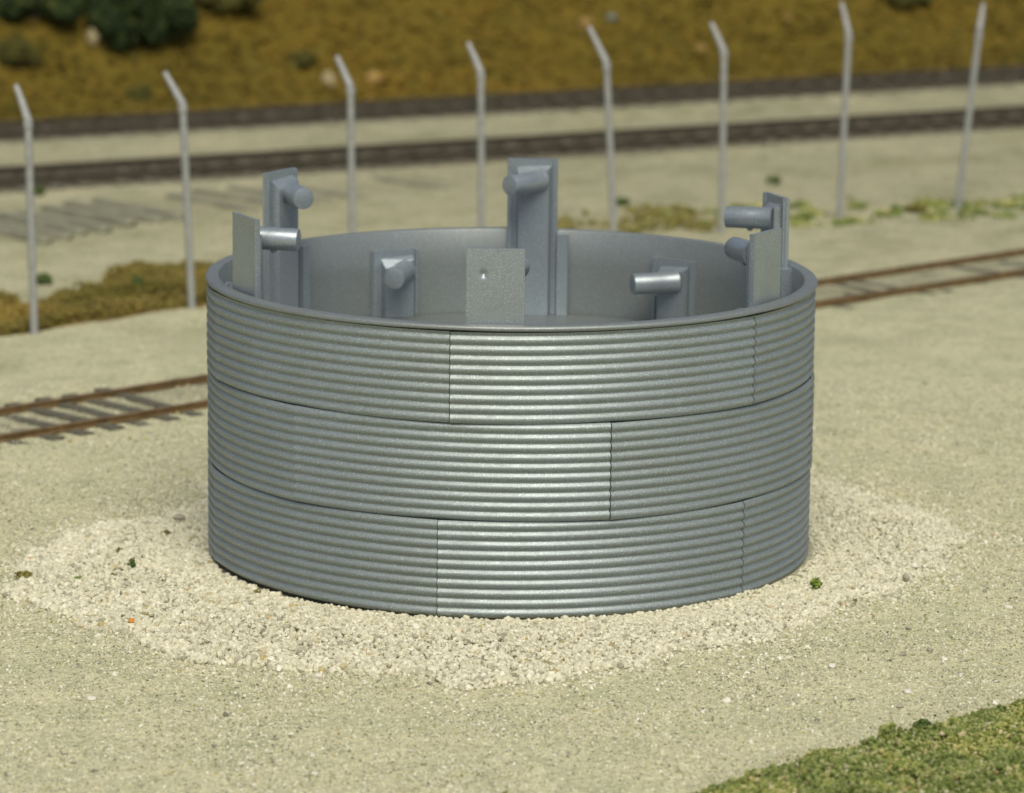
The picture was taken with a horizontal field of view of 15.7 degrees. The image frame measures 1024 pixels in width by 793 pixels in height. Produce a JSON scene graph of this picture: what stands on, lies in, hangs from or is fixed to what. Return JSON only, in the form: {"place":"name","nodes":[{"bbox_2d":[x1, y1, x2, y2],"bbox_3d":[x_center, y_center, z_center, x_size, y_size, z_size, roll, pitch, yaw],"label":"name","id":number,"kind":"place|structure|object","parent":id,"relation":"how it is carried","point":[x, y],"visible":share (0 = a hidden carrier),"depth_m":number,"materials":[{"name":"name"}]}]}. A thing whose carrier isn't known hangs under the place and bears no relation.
{"place":"outdoors","nodes":[
{"label":"outdoors","id":0,"kind":"place"},
{"bbox_2d":[0,455,1018,713],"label":"gravel","id":1,"kind":"structure","parent":0,"point":[178,597],"depth_m":36.32,"materials":[{"name":"beige gravel"}]},
{"bbox_2d":[14,570,32,578],"bbox_3d":[-4.956,1.815,37.704,0.192,0.103,0.195,0,11,0],"label":"grass tuft","id":2,"kind":"object","parent":1,"relation":"on","point":[24,573],"visible":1,"depth_m":37.68,"materials":[{"name":"yellow plant"}]},
{"bbox_2d":[127,558,135,567],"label":"grass tuft","id":3,"kind":"object","parent":1,"relation":"on","point":[131,562],"visible":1,"depth_m":38.02,"materials":[{"name":"green plant"}]},
{"bbox_2d":[173,514,184,520],"bbox_3d":[-3.645,1.313,40.334,0.221,0.091,0.112,4,12,20],"label":"pebble","id":4,"kind":"object","parent":1,"relation":"on","point":[179,517],"visible":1,"depth_m":40.28,"materials":[{"name":"grey stone"}]},
{"bbox_2d":[810,577,822,588],"bbox_3d":[3.062,1.885,37.333,0.119,0.138,0.137,-6,13,-29],"label":"grass tuft","id":5,"kind":"object","parent":1,"relation":"on","point":[815,582],"visible":1,"depth_m":37.31,"materials":[{"name":"green plant"}]},
{"bbox_2d":[903,573,909,581],"bbox_3d":[3.998,1.829,37.577,0.068,0.092,0.112,-1,11,-7],"label":"pebble","id":6,"kind":"object","parent":1,"relation":"on","point":[906,577],"visible":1,"depth_m":37.54,"materials":[{"name":"grey stone"}]},
{"bbox_2d":[911,562,917,567],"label":"pebble","id":7,"kind":"object","parent":1,"relation":"on","point":[914,565],"visible":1,"depth_m":38.05,"materials":[{"name":"beige stone"}]},
{"bbox_2d":[0,0,1023,792],"bbox_3d":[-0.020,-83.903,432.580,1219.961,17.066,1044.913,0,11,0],"label":"ground","id":8,"kind":"structure","parent":0,"point":[972,334],"depth_m":53.37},
{"bbox_2d":[0,35,41,69],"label":"shrub","id":9,"kind":"object","parent":8,"relation":"on","point":[23,53],"visible":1,"depth_m":78.23,"materials":[{"name":"green plant"}]},
{"bbox_2d":[13,84,37,334],"bbox_3d":[-6.742,-2.549,51.610,0.129,3.576,0.416,-7,13,-33],"label":"fence post","id":10,"kind":"object","parent":8,"relation":"on","point":[27,122],"visible":0.98,"depth_m":51.44,"materials":[{"name":"grey metal"}]},
{"bbox_2d":[0,225,53,244],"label":"buried sleeper","id":11,"kind":"object","parent":8,"relation":"on","point":[20,234],"visible":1,"depth_m":60.25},
{"bbox_2d":[0,220,74,241],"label":"buried sleeper","id":12,"kind":"object","parent":8,"relation":"on","point":[61,236],"visible":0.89,"depth_m":60.55,"materials":[{"name":"grey wood"}]},
{"bbox_2d":[34,186,45,194],"bbox_3d":[-8.289,-3.609,65.038,0.247,0.151,0.258,-10,15,-41],"label":"grass tuft","id":13,"kind":"object","parent":8,"relation":"on","point":[40,190],"visible":0.9,"depth_m":64.98,"materials":[{"name":"green plant"}]},
{"bbox_2d":[0,0,82,24],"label":"shrub","id":14,"kind":"object","parent":8,"relation":"on","point":[62,11],"visible":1,"depth_m":79.12,"materials":[{"name":"green plant"}]},
{"bbox_2d":[0,211,88,236],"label":"buried sleeper","id":15,"kind":"object","parent":8,"relation":"on","point":[78,231],"visible":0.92,"depth_m":61.46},
{"bbox_2d":[37,272,52,284],"bbox_3d":[-7.041,-1.784,55.909,0.295,0.201,0.293,0,11,0],"label":"grass tuft","id":16,"kind":"object","parent":8,"relation":"on","point":[43,277],"visible":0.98,"depth_m":55.84,"materials":[{"name":"green plant"}]},
{"bbox_2d":[14,210,112,233],"bbox_3d":[-7.511,-2.915,62.004,0.270,0.140,2.572,-9,14,-41],"label":"buried sleeper","id":17,"kind":"object","parent":8,"relation":"on","point":[97,227],"visible":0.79,"depth_m":61.54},
{"bbox_2d":[39,204,137,227],"bbox_3d":[-7.160,-3.049,62.619,0.270,0.140,2.572,-10,14,-41],"label":"buried sleeper","id":18,"kind":"object","parent":8,"relation":"on","point":[111,219],"visible":0.93,"depth_m":62.38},
{"bbox_2d":[87,695,96,700],"bbox_3d":[-3.759,2.708,33.332,0.095,0.054,0.147,-4,12,-21],"label":"pebble","id":19,"kind":"object","parent":8,"relation":"on","point":[91,698],"visible":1,"depth_m":33.33,"materials":[{"name":"beige stone"}]},
{"bbox_2d":[86,28,99,45],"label":"hill rock","id":20,"kind":"object","parent":8,"relation":"on","point":[92,37],"visible":1,"depth_m":79.45,"materials":[{"name":"beige stone"}]},
{"bbox_2d":[0,259,212,336],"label":"dry grass","id":21,"kind":"structure","parent":8,"relation":"on","point":[115,291],"depth_m":54.12,"materials":[{"name":"plant"}]},
{"bbox_2d":[63,200,165,223],"bbox_3d":[-6.774,-3.122,63.036,0.270,0.140,2.572,-13,17,-43],"label":"buried sleeper","id":22,"kind":"object","parent":8,"relation":"on","point":[144,217],"visible":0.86,"depth_m":62.83,"materials":[{"name":"beige wood"}]},
{"bbox_2d":[91,197,183,221],"bbox_3d":[-6.378,-3.186,63.375,0.270,0.140,2.572,-9,14,-40],"label":"buried sleeper","id":23,"kind":"object","parent":8,"relation":"on","point":[173,215],"visible":0.64,"depth_m":63.15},
{"bbox_2d":[131,276,143,286],"bbox_3d":[-5.557,-1.688,55.325,0.208,0.210,0.206,8,14,37],"label":"grass tuft","id":24,"kind":"object","parent":8,"relation":"on","point":[138,280],"visible":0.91,"depth_m":55.29,"materials":[{"name":"green plant"}]},
{"bbox_2d":[125,84,152,101],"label":"shrub","id":25,"kind":"object","parent":8,"relation":"on","point":[142,92],"visible":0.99,"depth_m":78.34,"materials":[{"name":"green plant"}]},
{"bbox_2d":[86,0,198,52],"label":"shrub","id":26,"kind":"object","parent":8,"relation":"on","point":[121,26],"visible":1,"depth_m":79.50,"materials":[{"name":"green plant"}]},
{"bbox_2d":[162,71,195,308],"bbox_3d":[-4.819,-2.932,53.665,0.527,3.525,0.154,7,13,33],"label":"fence post","id":27,"kind":"object","parent":8,"relation":"on","point":[181,101],"visible":0.98,"depth_m":53.52,"materials":[{"name":"grey metal"}]},
{"bbox_2d":[165,192,257,211],"bbox_3d":[-5.237,-3.339,64.416,0.270,0.140,2.572,-9,14,-38],"label":"buried sleeper","id":28,"kind":"object","parent":8,"relation":"on","point":[220,203],"visible":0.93,"depth_m":64.11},
{"bbox_2d":[191,187,262,203],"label":"buried sleeper","id":29,"kind":"object","parent":8,"relation":"on","point":[227,195],"visible":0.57,"depth_m":65.09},
{"bbox_2d":[196,0,262,14],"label":"shrub","id":30,"kind":"object","parent":8,"relation":"on","point":[217,7],"visible":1,"depth_m":81.04,"materials":[{"name":"green plant"}]},
{"bbox_2d":[226,185,329,203],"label":"buried sleeper","id":31,"kind":"object","parent":8,"relation":"on","point":[316,200],"visible":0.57,"depth_m":65.74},
{"bbox_2d":[286,50,317,68],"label":"shrub","id":32,"kind":"object","parent":8,"relation":"on","point":[301,59],"visible":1,"depth_m":80.73,"materials":[{"name":"green plant"}]},
{"bbox_2d":[313,673,321,678],"bbox_3d":[-1.791,2.588,34.077,0.080,0.090,0.125,10,15,42],"label":"pebble","id":33,"kind":"object","parent":8,"relation":"on","point":[317,676],"visible":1,"depth_m":34.06,"materials":[{"name":"beige stone"}]},
{"bbox_2d":[321,71,334,87],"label":"hill rock","id":34,"kind":"object","parent":8,"relation":"on","point":[329,76],"visible":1,"depth_m":80.33,"materials":[{"name":"beige stone"}]},
{"bbox_2d":[301,185,371,198],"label":"buried sleeper","id":35,"kind":"object","parent":8,"relation":"on","point":[329,192],"visible":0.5,"depth_m":65.58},
{"bbox_2d":[334,55,355,232],"bbox_3d":[-2.499,-3.408,56.171,0.130,3.495,0.430,-8,14,-36],"label":"fence post","id":36,"kind":"object","parent":8,"relation":"on","point":[350,90],"visible":0.87,"depth_m":55.94,"materials":[{"name":"grey metal"}]},
{"bbox_2d":[366,70,398,84],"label":"hill rock","id":37,"kind":"object","parent":8,"relation":"on","point":[375,77],"visible":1,"depth_m":80.82,"materials":[{"name":"brown stone"}]},
{"bbox_2d":[369,175,452,189],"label":"buried sleeper","id":38,"kind":"object","parent":8,"relation":"on","point":[387,179],"visible":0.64,"depth_m":66.88,"materials":[{"name":"beige wood"}]},
{"bbox_2d":[466,42,484,226],"bbox_3d":[-0.548,-3.752,57.843,0.130,3.535,0.419,-8,13,-34],"label":"fence post","id":39,"kind":"object","parent":8,"relation":"on","point":[481,131],"visible":0.78,"depth_m":57.62,"materials":[{"name":"grey metal"}]},
{"bbox_2d":[205,158,817,617],"bbox_3d":[-0.008,-0.273,39.066,6.394,3.742,6.394,1,11,0],"label":"corrugated steel bin","id":40,"kind":"object","parent":8,"relation":"on","point":[531,410],"visible":1,"depth_m":36.65,"materials":[{"name":"silver metal"}]},
{"bbox_2d":[0,0,1023,120],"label":"hill scrub","id":41,"kind":"object","parent":8,"relation":"on","point":[436,88],"visible":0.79,"depth_m":82.66,"materials":[{"name":"plant"}]},
{"bbox_2d":[0,105,1023,191],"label":"railway track","id":42,"kind":"structure","parent":8,"relation":"on","point":[120,174],"depth_m":70.61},
{"bbox_2d":[0,65,1023,142],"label":"railway track","id":43,"kind":"structure","parent":8,"relation":"on","point":[267,117],"depth_m":77.39,"materials":[{"name":"brown metal"}]},
{"bbox_2d":[0,248,1023,448],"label":"railway track","id":44,"kind":"structure","parent":8,"relation":"on","point":[75,425],"depth_m":47.05,"materials":[{"name":"metal"}]},
{"bbox_2d":[0,379,1023,792],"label":"sand grains","id":45,"kind":"object","parent":8,"relation":"on","point":[250,727],"visible":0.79,"depth_m":33.78},
{"bbox_2d":[578,16,592,30],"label":"hill rock","id":46,"kind":"object","parent":8,"relation":"on","point":[584,23],"visible":0.9,"depth_m":84.46,"materials":[{"name":"brown stone"}]},
{"bbox_2d":[587,26,616,230],"bbox_3d":[1.440,-4.115,59.490,0.582,3.624,0.174,6,13,29],"label":"fence post","id":47,"kind":"object","parent":8,"relation":"on","point":[606,65],"visible":0.88,"depth_m":59.34,"materials":[{"name":"grey metal"}]},
{"bbox_2d":[606,13,616,21],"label":"hill rock","id":48,"kind":"object","parent":8,"relation":"on","point":[611,17],"visible":1,"depth_m":84.97,"materials":[{"name":"grey stone"}]},
{"bbox_2d":[616,197,629,205],"bbox_3d":[1.911,-3.381,64.260,0.306,0.154,0.302,0,11,0],"label":"grass tuft","id":49,"kind":"object","parent":8,"relation":"on","point":[620,200],"visible":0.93,"depth_m":64.22,"materials":[{"name":"green plant"}]},
{"bbox_2d":[557,203,717,233],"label":"dry grass","id":50,"kind":"structure","parent":8,"relation":"on","point":[653,212],"depth_m":62.11,"materials":[{"name":"yellow plant"}]},
{"bbox_2d":[695,43,709,52],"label":"hill rock","id":51,"kind":"object","parent":8,"relation":"on","point":[701,47],"visible":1,"depth_m":84.99,"materials":[{"name":"brown stone"}]},
{"bbox_2d":[709,22,727,233],"bbox_3d":[3.389,-4.357,60.896,0.138,3.560,0.410,-7,13,-33],"label":"fence post","id":52,"kind":"object","parent":8,"relation":"on","point":[723,111],"visible":0.91,"depth_m":60.72,"materials":[{"name":"grey metal"}]},
{"bbox_2d":[721,697,730,703],"bbox_3d":[1.925,2.729,33.275,0.089,0.073,0.077,0,11,0],"label":"pebble","id":53,"kind":"object","parent":8,"relation":"on","point":[726,700],"visible":1,"depth_m":33.25,"materials":[{"name":"beige stone"}]},
{"bbox_2d":[765,175,781,184],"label":"grass tuft","id":54,"kind":"object","parent":8,"relation":"on","point":[774,180],"visible":1,"depth_m":66.80,"materials":[{"name":"green plant"}]},
{"bbox_2d":[783,14,791,22],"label":"hill rock","id":55,"kind":"object","parent":8,"relation":"on","point":[788,18],"visible":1,"depth_m":86.73,"materials":[{"name":"brown stone"}]},
{"bbox_2d":[828,663,837,668],"bbox_3d":[2.987,2.505,34.407,0.118,0.059,0.079,6,13,29],"label":"pebble","id":56,"kind":"object","parent":8,"relation":"on","point":[832,665],"visible":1,"depth_m":34.39,"materials":[{"name":"beige stone"}]},
{"bbox_2d":[647,194,1023,226],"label":"green grass","id":57,"kind":"structure","parent":8,"relation":"on","point":[936,209],"depth_m":63.14,"materials":[{"name":"plant"}]},
{"bbox_2d":[836,2,852,218],"bbox_3d":[5.588,-4.745,62.378,0.231,3.741,0.352,0,11,0],"label":"fence post","id":58,"kind":"object","parent":8,"relation":"on","point":[844,114],"visible":0.95,"depth_m":62.22,"materials":[{"name":"grey metal"}]},
{"bbox_2d":[692,698,1023,792],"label":"turf","id":59,"kind":"structure","parent":8,"relation":"on","point":[981,750],"depth_m":30.98,"materials":[{"name":"green plant"}]},
{"bbox_2d":[883,0,932,8],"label":"shrub","id":60,"kind":"object","parent":8,"relation":"on","point":[901,4],"visible":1,"depth_m":88.21,"materials":[{"name":"green plant"}]},
{"bbox_2d":[903,688,912,693],"bbox_3d":[3.594,2.673,33.640,0.106,0.043,0.113,-4,12,-22],"label":"pebble","id":61,"kind":"object","parent":8,"relation":"on","point":[907,691],"visible":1,"depth_m":33.61,"materials":[{"name":"beige stone"}]},
{"bbox_2d":[906,202,926,212],"bbox_3d":[6.899,-3.221,63.336,0.344,0.180,0.360,-4,12,-17],"label":"grass tuft","id":62,"kind":"object","parent":8,"relation":"on","point":[918,207],"visible":1,"depth_m":63.23,"materials":[{"name":"yellow plant"}]},
{"bbox_2d":[912,718,931,728],"bbox_3d":[3.590,2.873,32.333,0.203,0.142,0.188,0,11,0],"label":"grass tuft","id":63,"kind":"object","parent":8,"relation":"on","point":[921,722],"visible":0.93,"depth_m":32.31,"materials":[{"name":"green plant"}]},
{"bbox_2d":[955,3,984,208],"bbox_3d":[7.899,-4.910,63.534,0.557,3.618,0.260,-7,13,-31],"label":"fence post","id":64,"kind":"object","parent":8,"relation":"on","point":[969,110],"visible":0.94,"depth_m":63.44,"materials":[{"name":"grey metal"}]},
{"bbox_2d":[1004,605,1019,608],"bbox_3d":[4.970,2.078,36.636,0.226,0.070,0.105,-3,12,-17],"label":"pebble","id":65,"kind":"object","parent":8,"relation":"on","point":[1007,607],"visible":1,"depth_m":36.60,"materials":[{"name":"beige stone"}]}
]}

